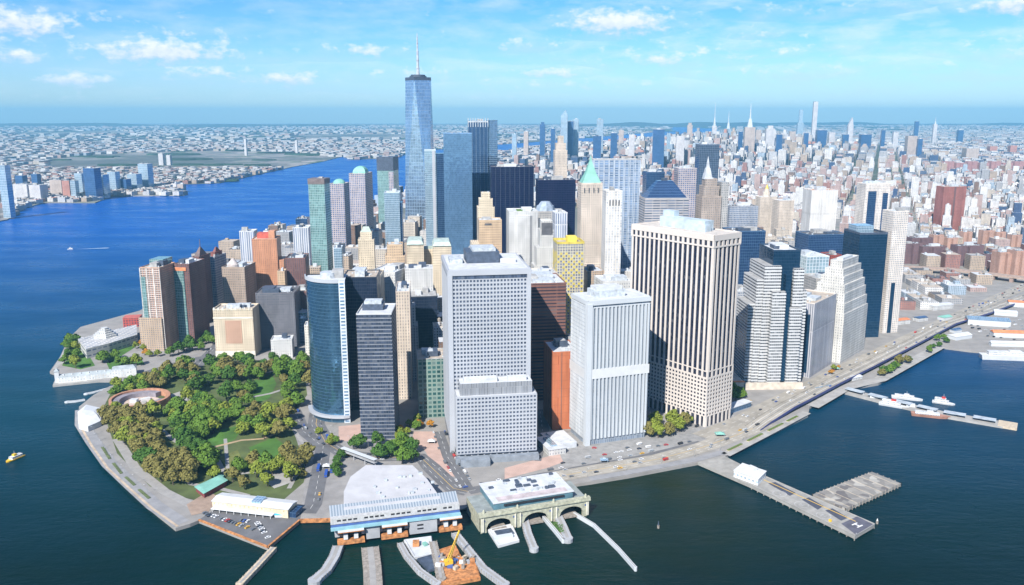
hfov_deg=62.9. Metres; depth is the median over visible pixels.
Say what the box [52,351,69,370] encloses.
plaza
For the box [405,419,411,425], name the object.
tree
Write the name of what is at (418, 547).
work barge
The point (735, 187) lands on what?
city building
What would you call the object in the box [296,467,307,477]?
tree
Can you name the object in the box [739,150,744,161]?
city building
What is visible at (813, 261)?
glass building
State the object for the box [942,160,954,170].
housing slab
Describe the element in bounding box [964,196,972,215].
city building
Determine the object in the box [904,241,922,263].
housing slab
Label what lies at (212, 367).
tree
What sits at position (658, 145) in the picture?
skyscraper
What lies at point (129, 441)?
tree
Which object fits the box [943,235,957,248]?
housing slab
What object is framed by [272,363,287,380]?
tree
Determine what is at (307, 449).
tree
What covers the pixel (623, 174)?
office tower
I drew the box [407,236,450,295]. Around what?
office building
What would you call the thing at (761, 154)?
city building
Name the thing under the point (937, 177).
city building
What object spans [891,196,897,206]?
city building
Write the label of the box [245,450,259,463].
tree
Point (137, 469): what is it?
path
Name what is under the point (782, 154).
city building
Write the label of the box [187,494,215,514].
plaza
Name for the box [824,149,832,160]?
city building
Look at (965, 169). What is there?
city building
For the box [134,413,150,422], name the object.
tree
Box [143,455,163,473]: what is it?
tree
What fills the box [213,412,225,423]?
tree
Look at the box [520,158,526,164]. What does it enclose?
city building
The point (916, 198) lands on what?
city building
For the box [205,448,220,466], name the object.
tree
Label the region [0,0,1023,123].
sky
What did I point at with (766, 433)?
esplanade
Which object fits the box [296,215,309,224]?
office tower
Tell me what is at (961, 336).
pier shed
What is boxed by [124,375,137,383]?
tree
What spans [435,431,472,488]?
road
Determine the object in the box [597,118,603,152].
skyscraper
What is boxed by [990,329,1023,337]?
pier shed
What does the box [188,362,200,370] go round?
tree
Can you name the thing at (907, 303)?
city building
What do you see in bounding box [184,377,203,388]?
tree
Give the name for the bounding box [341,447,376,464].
footbridge
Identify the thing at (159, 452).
tree
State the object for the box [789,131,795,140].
skyscraper
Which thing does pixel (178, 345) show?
tree
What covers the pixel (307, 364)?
tree
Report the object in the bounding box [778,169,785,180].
city building
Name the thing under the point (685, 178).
office building
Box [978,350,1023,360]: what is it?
ship
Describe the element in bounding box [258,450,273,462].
tree
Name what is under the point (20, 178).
riverside tower
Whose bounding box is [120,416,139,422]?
tree
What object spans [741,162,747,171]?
city building
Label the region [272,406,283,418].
tree
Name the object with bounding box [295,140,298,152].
riverside tower
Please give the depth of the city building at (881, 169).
4435.57 m
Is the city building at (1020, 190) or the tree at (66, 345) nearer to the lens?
the tree at (66, 345)
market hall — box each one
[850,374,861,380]
[898,317,910,324]
[912,316,927,321]
[929,302,953,310]
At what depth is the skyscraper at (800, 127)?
8433.01 m
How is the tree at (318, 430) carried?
on the plaza at (335, 486)
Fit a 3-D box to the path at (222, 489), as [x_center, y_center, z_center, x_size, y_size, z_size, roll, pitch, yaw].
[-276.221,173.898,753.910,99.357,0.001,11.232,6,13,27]
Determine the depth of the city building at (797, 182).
3659.22 m
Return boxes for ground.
[0,124,672,220]
[50,124,1023,549]
[105,359,306,499]
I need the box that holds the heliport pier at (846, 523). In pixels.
[698,456,874,540]
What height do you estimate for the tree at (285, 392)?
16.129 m
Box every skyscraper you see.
[405,36,433,229]
[512,133,516,157]
[524,131,528,154]
[540,122,544,154]
[550,127,555,161]
[553,136,566,177]
[561,110,567,154]
[568,121,573,156]
[573,118,578,155]
[577,156,602,267]
[593,135,601,157]
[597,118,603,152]
[601,186,621,273]
[610,132,616,157]
[618,129,623,148]
[628,134,634,155]
[652,128,664,166]
[666,133,670,150]
[675,135,684,164]
[687,123,692,137]
[695,142,719,207]
[695,157,728,228]
[712,102,716,134]
[726,117,730,136]
[737,131,742,149]
[743,108,755,151]
[755,129,760,141]
[764,126,774,146]
[775,134,782,155]
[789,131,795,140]
[796,110,803,134]
[803,133,808,148]
[811,101,817,137]
[815,129,826,146]
[827,132,834,142]
[841,134,848,147]
[847,118,853,141]
[858,134,871,153]
[879,129,885,151]
[891,132,898,151]
[904,135,917,154]
[913,121,918,135]
[916,138,922,156]
[931,119,937,142]
[956,130,963,141]
[961,147,978,158]
[987,146,997,150]
[1007,145,1016,151]
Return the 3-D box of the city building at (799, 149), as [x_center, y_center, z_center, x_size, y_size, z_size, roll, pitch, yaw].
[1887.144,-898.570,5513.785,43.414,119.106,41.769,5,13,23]
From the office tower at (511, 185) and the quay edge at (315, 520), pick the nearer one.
the quay edge at (315, 520)
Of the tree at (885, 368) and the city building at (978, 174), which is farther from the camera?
the city building at (978, 174)
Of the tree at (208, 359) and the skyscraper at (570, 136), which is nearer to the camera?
the tree at (208, 359)
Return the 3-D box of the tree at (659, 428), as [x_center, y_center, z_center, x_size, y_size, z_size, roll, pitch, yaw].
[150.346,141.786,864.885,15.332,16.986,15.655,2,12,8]
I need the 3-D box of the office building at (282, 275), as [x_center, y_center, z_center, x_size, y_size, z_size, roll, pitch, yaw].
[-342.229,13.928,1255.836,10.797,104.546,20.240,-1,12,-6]
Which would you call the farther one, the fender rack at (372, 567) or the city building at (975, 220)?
the city building at (975, 220)
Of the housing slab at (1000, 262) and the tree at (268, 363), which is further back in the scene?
the housing slab at (1000, 262)
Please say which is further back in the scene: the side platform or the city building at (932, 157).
the city building at (932, 157)
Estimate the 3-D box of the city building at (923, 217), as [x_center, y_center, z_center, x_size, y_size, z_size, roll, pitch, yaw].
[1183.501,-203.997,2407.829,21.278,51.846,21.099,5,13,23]
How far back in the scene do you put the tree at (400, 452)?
796.20 m
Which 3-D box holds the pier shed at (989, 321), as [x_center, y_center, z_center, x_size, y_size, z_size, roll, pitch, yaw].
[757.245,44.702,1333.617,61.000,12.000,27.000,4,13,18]
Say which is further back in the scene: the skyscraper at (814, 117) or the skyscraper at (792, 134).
the skyscraper at (814, 117)
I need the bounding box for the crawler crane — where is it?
[443,530,459,566]
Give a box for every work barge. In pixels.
[404,536,431,559]
[417,554,434,572]
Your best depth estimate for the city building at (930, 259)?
1795.00 m
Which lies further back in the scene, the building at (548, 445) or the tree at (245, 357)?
the tree at (245, 357)
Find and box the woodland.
[0,126,1023,181]
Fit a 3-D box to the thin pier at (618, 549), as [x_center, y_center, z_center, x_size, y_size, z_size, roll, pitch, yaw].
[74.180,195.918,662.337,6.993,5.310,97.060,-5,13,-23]
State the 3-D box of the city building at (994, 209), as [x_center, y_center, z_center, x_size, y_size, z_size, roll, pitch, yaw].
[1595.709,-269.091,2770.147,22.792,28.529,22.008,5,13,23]
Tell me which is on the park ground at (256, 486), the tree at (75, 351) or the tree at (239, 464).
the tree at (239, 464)
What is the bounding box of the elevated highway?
[744,294,1023,430]
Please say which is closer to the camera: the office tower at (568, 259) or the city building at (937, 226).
the office tower at (568, 259)
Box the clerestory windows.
[337,506,451,521]
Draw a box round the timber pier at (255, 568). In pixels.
[235,546,276,584]
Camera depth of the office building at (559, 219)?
1298.73 m
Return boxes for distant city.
[0,125,1023,321]
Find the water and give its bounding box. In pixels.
[0,127,1023,584]
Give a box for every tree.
[58,354,67,363]
[63,333,72,339]
[63,343,70,347]
[63,348,72,354]
[66,337,76,347]
[68,354,81,367]
[70,333,80,341]
[70,341,80,348]
[70,348,78,355]
[95,350,108,362]
[96,405,109,416]
[100,413,118,425]
[103,408,116,416]
[106,421,120,432]
[107,385,123,394]
[109,349,119,356]
[109,376,121,384]
[109,401,122,405]
[109,405,121,413]
[114,356,120,365]
[114,380,122,384]
[114,425,131,444]
[115,420,134,433]
[116,403,132,413]
[119,356,132,364]
[120,378,133,388]
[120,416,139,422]
[122,408,138,417]
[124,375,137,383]
[125,383,134,390]
[126,425,144,436]
[126,435,139,443]
[127,438,136,449]
[130,353,142,361]
[130,437,144,451]
[131,446,147,461]
[132,401,147,414]
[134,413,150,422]
[136,379,149,388]
[137,375,147,382]
[139,422,151,436]
[139,447,156,461]
[141,454,154,467]
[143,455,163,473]
[144,374,157,387]
[144,432,165,443]
[144,438,155,446]
[145,399,161,416]
[145,427,165,438]
[146,417,159,423]
[149,439,165,446]
[149,460,169,477]
[150,368,161,373]
[150,420,163,430]
[150,466,166,481]
[152,443,167,450]
[154,349,161,355]
[154,376,166,388]
[154,450,168,461]
[158,360,172,370]
[160,371,168,378]
[161,404,171,415]
[161,451,176,469]
[162,447,171,452]
[163,364,177,379]
[163,467,181,484]
[165,346,174,356]
[166,396,177,407]
[166,410,183,421]
[167,408,176,416]
[169,416,185,427]
[170,423,189,434]
[170,447,179,457]
[170,460,182,471]
[171,341,183,354]
[171,426,195,446]
[172,359,186,368]
[173,398,189,410]
[174,450,188,463]
[175,355,191,365]
[176,365,187,377]
[176,367,188,380]
[178,446,191,457]
[178,468,198,483]
[180,385,194,400]
[180,411,194,423]
[180,435,197,445]
[181,459,200,471]
[182,442,196,450]
[183,334,195,342]
[183,400,197,411]
[183,454,198,466]
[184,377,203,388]
[185,374,197,389]
[186,340,197,350]
[187,405,201,416]
[187,413,208,427]
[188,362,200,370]
[189,426,198,436]
[190,391,201,402]
[190,449,200,457]
[194,437,203,442]
[195,391,213,402]
[195,424,210,438]
[196,341,205,348]
[196,442,219,455]
[196,449,218,470]
[197,440,209,444]
[198,375,206,384]
[198,398,211,404]
[200,412,218,422]
[201,330,210,336]
[201,401,210,406]
[202,407,220,414]
[203,334,211,342]
[203,353,218,365]
[203,373,215,383]
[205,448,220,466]
[206,465,220,476]
[207,335,214,344]
[208,417,221,433]
[209,361,217,371]
[209,402,218,411]
[211,398,221,403]
[212,366,221,379]
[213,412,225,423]
[215,360,227,367]
[216,352,227,358]
[216,381,233,400]
[217,401,232,408]
[218,407,231,421]
[220,365,236,379]
[223,361,235,378]
[224,466,241,481]
[225,355,233,361]
[225,403,245,418]
[229,396,242,407]
[231,379,243,389]
[231,456,248,470]
[234,351,245,363]
[234,364,247,379]
[234,421,249,434]
[236,389,250,397]
[236,414,253,426]
[237,475,251,489]
[240,353,252,362]
[241,393,254,406]
[241,405,257,416]
[242,365,252,378]
[242,381,255,392]
[244,357,254,364]
[244,379,258,386]
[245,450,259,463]
[249,460,264,477]
[250,362,268,374]
[250,413,265,426]
[251,400,262,410]
[252,366,265,379]
[254,421,270,438]
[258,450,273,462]
[259,401,278,415]
[259,472,274,486]
[262,412,272,422]
[263,459,281,474]
[265,359,274,367]
[268,352,279,358]
[268,420,288,437]
[272,358,287,373]
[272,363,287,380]
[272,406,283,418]
[273,454,286,468]
[278,400,286,406]
[278,440,296,454]
[279,373,287,382]
[280,354,291,362]
[280,379,296,389]
[280,388,292,397]
[280,403,296,417]
[282,417,297,429]
[282,450,291,458]
[283,396,293,405]
[283,461,300,481]
[284,451,305,465]
[287,372,301,386]
[288,360,304,374]
[288,390,305,405]
[295,350,309,360]
[296,442,315,456]
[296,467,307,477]
[299,360,309,369]
[299,454,310,465]
[301,369,310,387]
[314,427,323,433]
[325,438,333,444]
[329,462,339,468]
[332,435,339,441]
[332,455,341,461]
[332,467,342,476]
[336,449,346,457]
[347,433,367,448]
[370,441,388,458]
[371,431,384,442]
[384,441,397,456]
[392,437,405,447]
[393,447,411,463]
[395,425,404,431]
[396,431,408,444]
[403,436,419,448]
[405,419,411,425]
[407,447,419,462]
[411,419,421,429]
[413,413,421,420]
[426,420,433,427]
[643,421,654,436]
[648,410,663,421]
[650,417,662,424]
[651,423,664,437]
[663,422,675,435]
[665,409,678,421]
[672,416,685,431]
[678,412,691,422]
[732,392,740,399]
[734,386,744,391]
[737,390,747,396]
[877,368,886,375]
[878,365,888,371]
[895,356,903,362]
[903,355,911,360]
[926,346,932,351]
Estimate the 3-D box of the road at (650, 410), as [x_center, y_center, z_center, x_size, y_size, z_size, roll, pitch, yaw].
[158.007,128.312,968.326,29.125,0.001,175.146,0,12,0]
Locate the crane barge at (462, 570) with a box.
[435,545,480,584]
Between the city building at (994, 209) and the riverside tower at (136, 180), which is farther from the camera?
the riverside tower at (136, 180)
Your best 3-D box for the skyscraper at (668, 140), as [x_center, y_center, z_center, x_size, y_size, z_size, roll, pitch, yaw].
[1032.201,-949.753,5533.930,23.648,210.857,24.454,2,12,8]
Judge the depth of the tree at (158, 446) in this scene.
804.91 m
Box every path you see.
[113,439,200,513]
[163,429,175,442]
[178,479,250,494]
[214,428,288,446]
[217,460,263,473]
[224,439,229,474]
[253,390,279,396]
[287,430,305,487]
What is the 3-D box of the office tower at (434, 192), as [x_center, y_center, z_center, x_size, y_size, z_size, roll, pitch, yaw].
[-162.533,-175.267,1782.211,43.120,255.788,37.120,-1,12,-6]
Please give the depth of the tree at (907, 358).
1120.46 m
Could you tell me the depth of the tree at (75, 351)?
1141.65 m
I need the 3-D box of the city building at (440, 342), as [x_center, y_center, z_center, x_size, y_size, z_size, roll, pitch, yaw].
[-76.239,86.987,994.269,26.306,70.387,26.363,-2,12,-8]
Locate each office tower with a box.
[292,223,311,265]
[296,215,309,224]
[304,268,351,422]
[330,179,351,245]
[345,268,380,409]
[349,166,373,228]
[356,298,399,438]
[358,226,375,268]
[376,156,398,222]
[384,189,403,251]
[385,239,404,263]
[411,287,437,348]
[424,149,444,245]
[441,244,538,467]
[443,133,472,253]
[467,118,497,239]
[489,163,533,252]
[531,271,565,400]
[536,176,575,234]
[540,283,651,448]
[553,235,584,332]
[591,158,640,271]
[630,209,741,426]
[638,178,688,222]
[642,169,664,193]
[722,226,765,284]
[727,202,758,226]
[733,242,806,389]
[800,186,837,230]
[801,289,836,377]
[814,254,867,362]
[842,223,887,336]
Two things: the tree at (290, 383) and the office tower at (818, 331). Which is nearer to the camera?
the tree at (290, 383)
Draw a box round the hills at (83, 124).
[0,123,361,126]
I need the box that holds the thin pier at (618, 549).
[573,512,636,571]
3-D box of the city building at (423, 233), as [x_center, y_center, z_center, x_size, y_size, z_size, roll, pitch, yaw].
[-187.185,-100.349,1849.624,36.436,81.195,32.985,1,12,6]
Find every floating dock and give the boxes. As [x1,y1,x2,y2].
[64,399,84,402]
[84,388,104,394]
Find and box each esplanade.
[75,410,188,525]
[588,450,725,480]
[724,411,810,455]
[806,346,944,407]
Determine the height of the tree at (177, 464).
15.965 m
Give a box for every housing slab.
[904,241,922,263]
[906,236,932,244]
[917,243,946,263]
[929,232,943,244]
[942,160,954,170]
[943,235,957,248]
[950,242,984,265]
[954,162,964,168]
[959,230,972,243]
[965,160,977,171]
[977,229,994,243]
[982,251,991,265]
[988,161,1000,169]
[989,248,1011,273]
[994,229,1005,237]
[1007,233,1022,246]
[1007,248,1023,275]
[1011,160,1023,168]
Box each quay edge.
[198,519,299,547]
[300,518,329,522]
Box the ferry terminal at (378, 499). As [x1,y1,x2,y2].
[329,465,461,544]
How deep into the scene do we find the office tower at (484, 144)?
1812.33 m
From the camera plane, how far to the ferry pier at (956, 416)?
933.45 m
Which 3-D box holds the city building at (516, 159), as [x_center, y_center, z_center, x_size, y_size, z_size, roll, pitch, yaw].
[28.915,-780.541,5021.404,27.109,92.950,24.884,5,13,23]
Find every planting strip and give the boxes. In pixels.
[101,447,110,458]
[112,463,122,473]
[124,476,135,485]
[138,489,150,498]
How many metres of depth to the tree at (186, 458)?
774.70 m
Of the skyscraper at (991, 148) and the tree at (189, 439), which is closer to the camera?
the tree at (189, 439)
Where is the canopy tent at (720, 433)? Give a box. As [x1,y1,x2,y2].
[715,431,724,436]
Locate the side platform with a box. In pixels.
[812,471,901,510]
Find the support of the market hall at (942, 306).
on the ground at (978, 340)
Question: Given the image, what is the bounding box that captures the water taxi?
[6,453,24,462]
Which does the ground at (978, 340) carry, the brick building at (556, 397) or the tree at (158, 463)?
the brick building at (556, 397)
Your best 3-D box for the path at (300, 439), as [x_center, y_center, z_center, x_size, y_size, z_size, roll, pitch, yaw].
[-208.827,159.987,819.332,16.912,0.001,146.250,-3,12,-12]
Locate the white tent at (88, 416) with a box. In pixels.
[78,405,101,431]
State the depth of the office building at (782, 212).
2010.86 m
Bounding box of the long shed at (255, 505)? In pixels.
[211,492,302,518]
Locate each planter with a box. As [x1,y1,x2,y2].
[726,443,742,450]
[746,433,763,441]
[767,423,783,431]
[786,415,798,421]
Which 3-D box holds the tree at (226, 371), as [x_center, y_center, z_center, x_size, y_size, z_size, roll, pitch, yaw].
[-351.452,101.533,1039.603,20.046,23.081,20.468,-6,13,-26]
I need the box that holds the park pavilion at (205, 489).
[194,475,226,497]
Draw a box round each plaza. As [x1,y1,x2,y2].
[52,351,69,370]
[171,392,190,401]
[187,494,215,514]
[258,466,289,487]
[295,422,473,517]
[339,424,360,440]
[413,431,454,476]
[505,454,562,478]
[555,412,736,467]
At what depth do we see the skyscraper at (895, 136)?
7479.48 m
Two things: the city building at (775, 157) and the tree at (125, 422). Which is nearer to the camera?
the tree at (125, 422)
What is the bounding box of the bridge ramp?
[904,265,1023,282]
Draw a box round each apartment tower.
[139,256,178,350]
[173,257,209,342]
[191,239,213,321]
[210,247,226,307]
[239,227,256,261]
[251,230,286,290]
[307,177,332,270]
[854,180,890,229]
[879,207,908,332]
[932,184,966,229]
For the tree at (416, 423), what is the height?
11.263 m
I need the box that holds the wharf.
[201,510,300,544]
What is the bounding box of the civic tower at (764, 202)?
[755,184,776,234]
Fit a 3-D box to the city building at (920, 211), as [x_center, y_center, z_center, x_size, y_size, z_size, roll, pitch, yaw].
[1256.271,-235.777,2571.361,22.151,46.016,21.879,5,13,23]
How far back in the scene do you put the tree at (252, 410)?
908.11 m
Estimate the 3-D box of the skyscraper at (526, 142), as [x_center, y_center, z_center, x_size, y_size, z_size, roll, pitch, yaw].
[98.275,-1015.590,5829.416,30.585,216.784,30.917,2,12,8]
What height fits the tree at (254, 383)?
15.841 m
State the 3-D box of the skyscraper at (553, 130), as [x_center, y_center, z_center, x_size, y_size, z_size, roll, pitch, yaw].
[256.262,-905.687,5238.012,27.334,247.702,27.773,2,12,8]
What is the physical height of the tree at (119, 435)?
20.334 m
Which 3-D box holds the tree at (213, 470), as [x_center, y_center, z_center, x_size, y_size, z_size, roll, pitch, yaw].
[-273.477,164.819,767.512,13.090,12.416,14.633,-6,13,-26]
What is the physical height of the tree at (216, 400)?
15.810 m
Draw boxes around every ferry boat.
[879,398,908,408]
[891,393,922,400]
[911,408,950,418]
[932,396,954,405]
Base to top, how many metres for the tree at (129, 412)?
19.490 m
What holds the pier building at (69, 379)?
on the water
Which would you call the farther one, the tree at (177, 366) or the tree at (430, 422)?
the tree at (177, 366)
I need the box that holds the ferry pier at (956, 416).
[843,387,1017,430]
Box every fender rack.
[308,545,343,584]
[361,545,382,584]
[397,542,440,584]
[429,541,445,580]
[451,532,509,584]
[522,518,538,552]
[542,515,564,543]
[555,513,572,543]
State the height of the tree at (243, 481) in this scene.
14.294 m
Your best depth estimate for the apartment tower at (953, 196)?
2398.68 m
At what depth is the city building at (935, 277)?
1629.66 m
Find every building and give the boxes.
[15,204,23,210]
[19,201,31,206]
[30,198,42,203]
[47,196,57,201]
[53,364,136,386]
[57,196,69,201]
[81,196,91,201]
[89,195,97,200]
[117,191,126,195]
[126,190,136,195]
[143,190,153,194]
[159,191,170,195]
[172,189,182,195]
[213,303,261,356]
[218,238,239,257]
[221,258,256,302]
[229,246,240,258]
[255,285,300,348]
[268,222,280,230]
[271,333,294,357]
[276,221,285,229]
[276,228,292,242]
[277,267,287,285]
[281,242,292,255]
[285,252,309,285]
[298,308,307,343]
[300,284,306,308]
[304,321,309,357]
[309,263,320,274]
[332,242,345,267]
[333,244,343,267]
[343,253,352,273]
[345,244,358,259]
[351,222,360,244]
[352,267,384,300]
[370,226,382,244]
[375,244,386,267]
[375,262,408,356]
[378,221,384,228]
[396,281,412,398]
[403,218,417,236]
[405,262,432,290]
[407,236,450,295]
[408,214,421,235]
[411,300,418,379]
[416,347,444,417]
[420,228,425,245]
[432,318,442,347]
[437,294,441,311]
[438,337,442,347]
[470,216,501,252]
[477,191,494,239]
[506,206,537,265]
[514,154,519,163]
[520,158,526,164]
[531,219,553,267]
[531,266,556,272]
[534,165,539,172]
[535,153,539,160]
[536,201,562,227]
[537,435,566,455]
[540,159,547,169]
[543,337,570,429]
[552,209,567,237]
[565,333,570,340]
[571,157,579,162]
[573,172,578,178]
[582,156,588,163]
[584,264,603,291]
[594,274,630,288]
[620,267,630,278]
[641,158,646,168]
[664,151,669,161]
[674,166,696,217]
[684,149,691,164]
[689,157,694,163]
[725,154,730,163]
[726,172,733,183]
[730,399,751,413]
[731,146,736,152]
[731,160,737,170]
[732,183,738,191]
[733,284,743,362]
[735,175,741,187]
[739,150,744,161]
[739,197,746,201]
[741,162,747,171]
[741,172,746,179]
[741,179,746,186]
[746,152,754,160]
[747,161,752,170]
[750,173,754,181]
[754,172,760,188]
[756,165,761,173]
[757,152,765,159]
[758,156,763,166]
[758,187,764,195]
[759,147,766,160]
[762,175,767,182]
[765,234,776,242]
[769,151,777,159]
[770,198,793,236]
[770,239,787,243]
[771,183,777,190]
[771,191,778,198]
[772,155,777,167]
[772,178,778,184]
[774,227,788,236]
[778,149,786,164]
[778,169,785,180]
[778,179,784,194]
[782,235,793,240]
[784,180,787,191]
[787,239,794,246]
[789,175,794,183]
[790,141,797,153]
[790,185,796,192]
[793,210,799,228]
[794,177,800,186]
[794,208,801,222]
[795,147,802,154]
[795,186,803,204]
[795,228,843,253]
[797,160,802,166]
[800,154,807,162]
[800,249,829,273]
[803,272,824,289]
[815,149,822,158]
[816,175,823,185]
[820,167,826,178]
[820,250,841,265]
[821,159,828,164]
[823,181,830,187]
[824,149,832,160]
[829,161,834,169]
[830,173,835,179]
[831,165,837,176]
[835,179,840,198]
[839,214,849,232]
[841,191,846,197]
[843,205,851,223]
[844,156,851,161]
[846,175,851,189]
[855,177,863,183]
[869,157,873,169]
[878,166,884,171]
[879,151,886,155]
[888,154,894,160]
[890,187,897,206]
[891,179,895,185]
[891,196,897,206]
[891,202,898,208]
[892,162,898,168]
[898,184,904,189]
[899,150,905,156]
[899,191,906,200]
[899,297,915,309]
[901,154,906,162]
[901,287,919,296]
[902,197,910,205]
[902,270,922,282]
[903,166,909,172]
[905,277,924,285]
[905,293,929,299]
[907,221,915,235]
[909,156,917,164]
[909,165,914,172]
[910,176,917,196]
[910,267,932,274]
[911,178,919,197]
[911,277,935,289]
[912,195,919,208]
[913,232,928,235]
[913,295,938,309]
[914,200,922,214]
[915,157,921,165]
[916,208,924,222]
[918,280,942,293]
[919,212,928,224]
[919,252,940,266]
[920,182,927,199]
[920,225,928,229]
[922,229,930,233]
[923,197,931,208]
[926,273,949,281]
[928,209,933,217]
[928,291,951,298]
[929,154,938,160]
[930,182,936,203]
[932,224,941,233]
[934,173,940,181]
[934,294,962,303]
[940,251,960,268]
[940,267,960,278]
[940,280,966,294]
[941,162,946,170]
[941,203,951,226]
[943,226,951,231]
[944,235,962,243]
[946,171,954,181]
[947,229,957,234]
[950,274,970,284]
[960,215,970,228]
[961,163,967,172]
[962,227,972,231]
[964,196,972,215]
[964,253,985,269]
[964,283,986,291]
[967,179,972,186]
[967,197,978,216]
[969,270,993,284]
[970,216,980,227]
[971,181,979,196]
[973,193,982,215]
[975,172,980,178]
[975,226,987,237]
[979,161,986,171]
[979,184,987,201]
[980,169,989,179]
[980,212,990,224]
[981,242,1000,250]
[982,201,986,207]
[983,182,990,188]
[986,246,1004,251]
[987,189,994,196]
[988,236,1009,246]
[989,170,996,178]
[989,199,998,210]
[990,207,998,211]
[992,194,1000,200]
[995,181,1002,189]
[995,217,1005,226]
[999,205,1006,210]
[1001,173,1007,185]
[1002,182,1007,189]
[1003,209,1011,217]
[1005,159,1010,170]
[1005,191,1013,202]
[1005,216,1015,231]
[1006,169,1012,184]
[1006,224,1015,237]
[1007,196,1015,208]
[1009,199,1015,207]
[1011,200,1022,223]
[1014,221,1022,229]
[1016,179,1023,196]
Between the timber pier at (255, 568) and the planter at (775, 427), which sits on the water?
the timber pier at (255, 568)
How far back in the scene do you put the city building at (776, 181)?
3638.49 m
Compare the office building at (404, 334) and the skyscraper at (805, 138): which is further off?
the skyscraper at (805, 138)
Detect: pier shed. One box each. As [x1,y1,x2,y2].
[937,314,952,320]
[947,332,971,339]
[949,327,961,332]
[965,315,1010,326]
[989,340,1023,346]
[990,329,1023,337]
[992,309,1017,316]
[1007,300,1023,306]
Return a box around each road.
[144,348,299,371]
[195,343,215,367]
[290,409,327,445]
[302,446,330,513]
[308,413,467,494]
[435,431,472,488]
[465,441,698,493]
[530,409,548,460]
[554,423,776,480]
[646,406,655,420]
[692,283,1023,440]
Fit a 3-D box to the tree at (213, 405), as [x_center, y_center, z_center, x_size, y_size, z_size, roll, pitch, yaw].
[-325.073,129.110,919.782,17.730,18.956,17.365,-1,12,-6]
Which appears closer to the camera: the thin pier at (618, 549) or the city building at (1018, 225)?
the thin pier at (618, 549)
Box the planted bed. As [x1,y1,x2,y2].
[551,522,563,533]
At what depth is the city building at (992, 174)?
3978.28 m
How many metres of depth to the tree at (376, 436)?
837.83 m
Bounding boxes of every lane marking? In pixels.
[316,420,464,490]
[568,429,750,474]
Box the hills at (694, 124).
[579,122,836,126]
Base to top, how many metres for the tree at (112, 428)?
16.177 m
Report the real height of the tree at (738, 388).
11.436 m
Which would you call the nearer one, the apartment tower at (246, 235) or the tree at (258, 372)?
the tree at (258, 372)
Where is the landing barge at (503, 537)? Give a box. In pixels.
[488,524,518,547]
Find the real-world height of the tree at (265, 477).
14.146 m
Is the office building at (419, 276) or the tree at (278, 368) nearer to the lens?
the tree at (278, 368)
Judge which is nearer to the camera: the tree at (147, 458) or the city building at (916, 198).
the tree at (147, 458)
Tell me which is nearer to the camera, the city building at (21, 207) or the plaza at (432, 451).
the plaza at (432, 451)
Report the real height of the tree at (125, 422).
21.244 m
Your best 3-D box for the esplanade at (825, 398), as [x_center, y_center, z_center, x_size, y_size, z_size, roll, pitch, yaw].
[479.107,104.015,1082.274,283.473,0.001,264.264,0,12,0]
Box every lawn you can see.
[62,347,94,368]
[106,357,143,368]
[107,346,135,362]
[206,426,238,446]
[220,450,241,470]
[249,437,282,456]
[250,375,275,402]
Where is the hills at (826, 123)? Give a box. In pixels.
[764,122,1023,124]
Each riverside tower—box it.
[0,163,15,217]
[12,182,32,198]
[15,174,27,183]
[28,183,48,200]
[31,172,41,183]
[49,178,65,192]
[62,178,70,195]
[70,179,79,195]
[74,171,84,191]
[83,167,102,196]
[101,173,110,196]
[107,170,120,188]
[120,177,131,188]
[127,172,142,187]
[138,163,153,187]
[158,152,165,164]
[166,154,171,164]
[177,183,185,189]
[244,138,247,155]
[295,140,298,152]
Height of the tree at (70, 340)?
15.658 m
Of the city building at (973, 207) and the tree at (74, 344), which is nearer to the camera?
the tree at (74, 344)
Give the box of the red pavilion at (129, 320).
[122,314,141,326]
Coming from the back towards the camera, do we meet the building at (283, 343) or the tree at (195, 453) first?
the building at (283, 343)
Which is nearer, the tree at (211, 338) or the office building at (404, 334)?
the office building at (404, 334)
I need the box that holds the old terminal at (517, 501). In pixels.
[466,472,590,533]
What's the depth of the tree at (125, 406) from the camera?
909.26 m
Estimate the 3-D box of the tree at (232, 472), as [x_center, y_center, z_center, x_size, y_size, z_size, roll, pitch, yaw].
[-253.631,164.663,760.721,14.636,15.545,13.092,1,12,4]
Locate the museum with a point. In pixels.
(109, 340)
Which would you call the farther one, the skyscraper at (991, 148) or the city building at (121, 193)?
the skyscraper at (991, 148)
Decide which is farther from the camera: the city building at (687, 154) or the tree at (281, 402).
the city building at (687, 154)
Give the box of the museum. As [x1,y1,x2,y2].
[78,325,137,358]
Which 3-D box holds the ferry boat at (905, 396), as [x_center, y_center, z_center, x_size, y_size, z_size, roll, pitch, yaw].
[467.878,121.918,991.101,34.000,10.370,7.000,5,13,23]
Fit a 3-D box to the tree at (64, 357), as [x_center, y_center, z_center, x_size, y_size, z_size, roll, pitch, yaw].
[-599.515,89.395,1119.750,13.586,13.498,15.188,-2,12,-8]
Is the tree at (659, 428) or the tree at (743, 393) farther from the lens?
the tree at (743, 393)
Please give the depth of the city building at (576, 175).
3803.19 m
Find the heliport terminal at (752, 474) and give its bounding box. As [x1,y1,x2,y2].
[733,463,766,485]
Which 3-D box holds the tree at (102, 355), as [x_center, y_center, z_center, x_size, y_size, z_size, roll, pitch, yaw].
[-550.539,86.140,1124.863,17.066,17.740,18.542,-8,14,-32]
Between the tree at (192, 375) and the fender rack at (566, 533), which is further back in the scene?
the tree at (192, 375)
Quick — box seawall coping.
[82,430,178,526]
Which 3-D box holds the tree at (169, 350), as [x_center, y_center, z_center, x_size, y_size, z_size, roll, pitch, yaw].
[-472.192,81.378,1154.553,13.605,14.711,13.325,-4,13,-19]

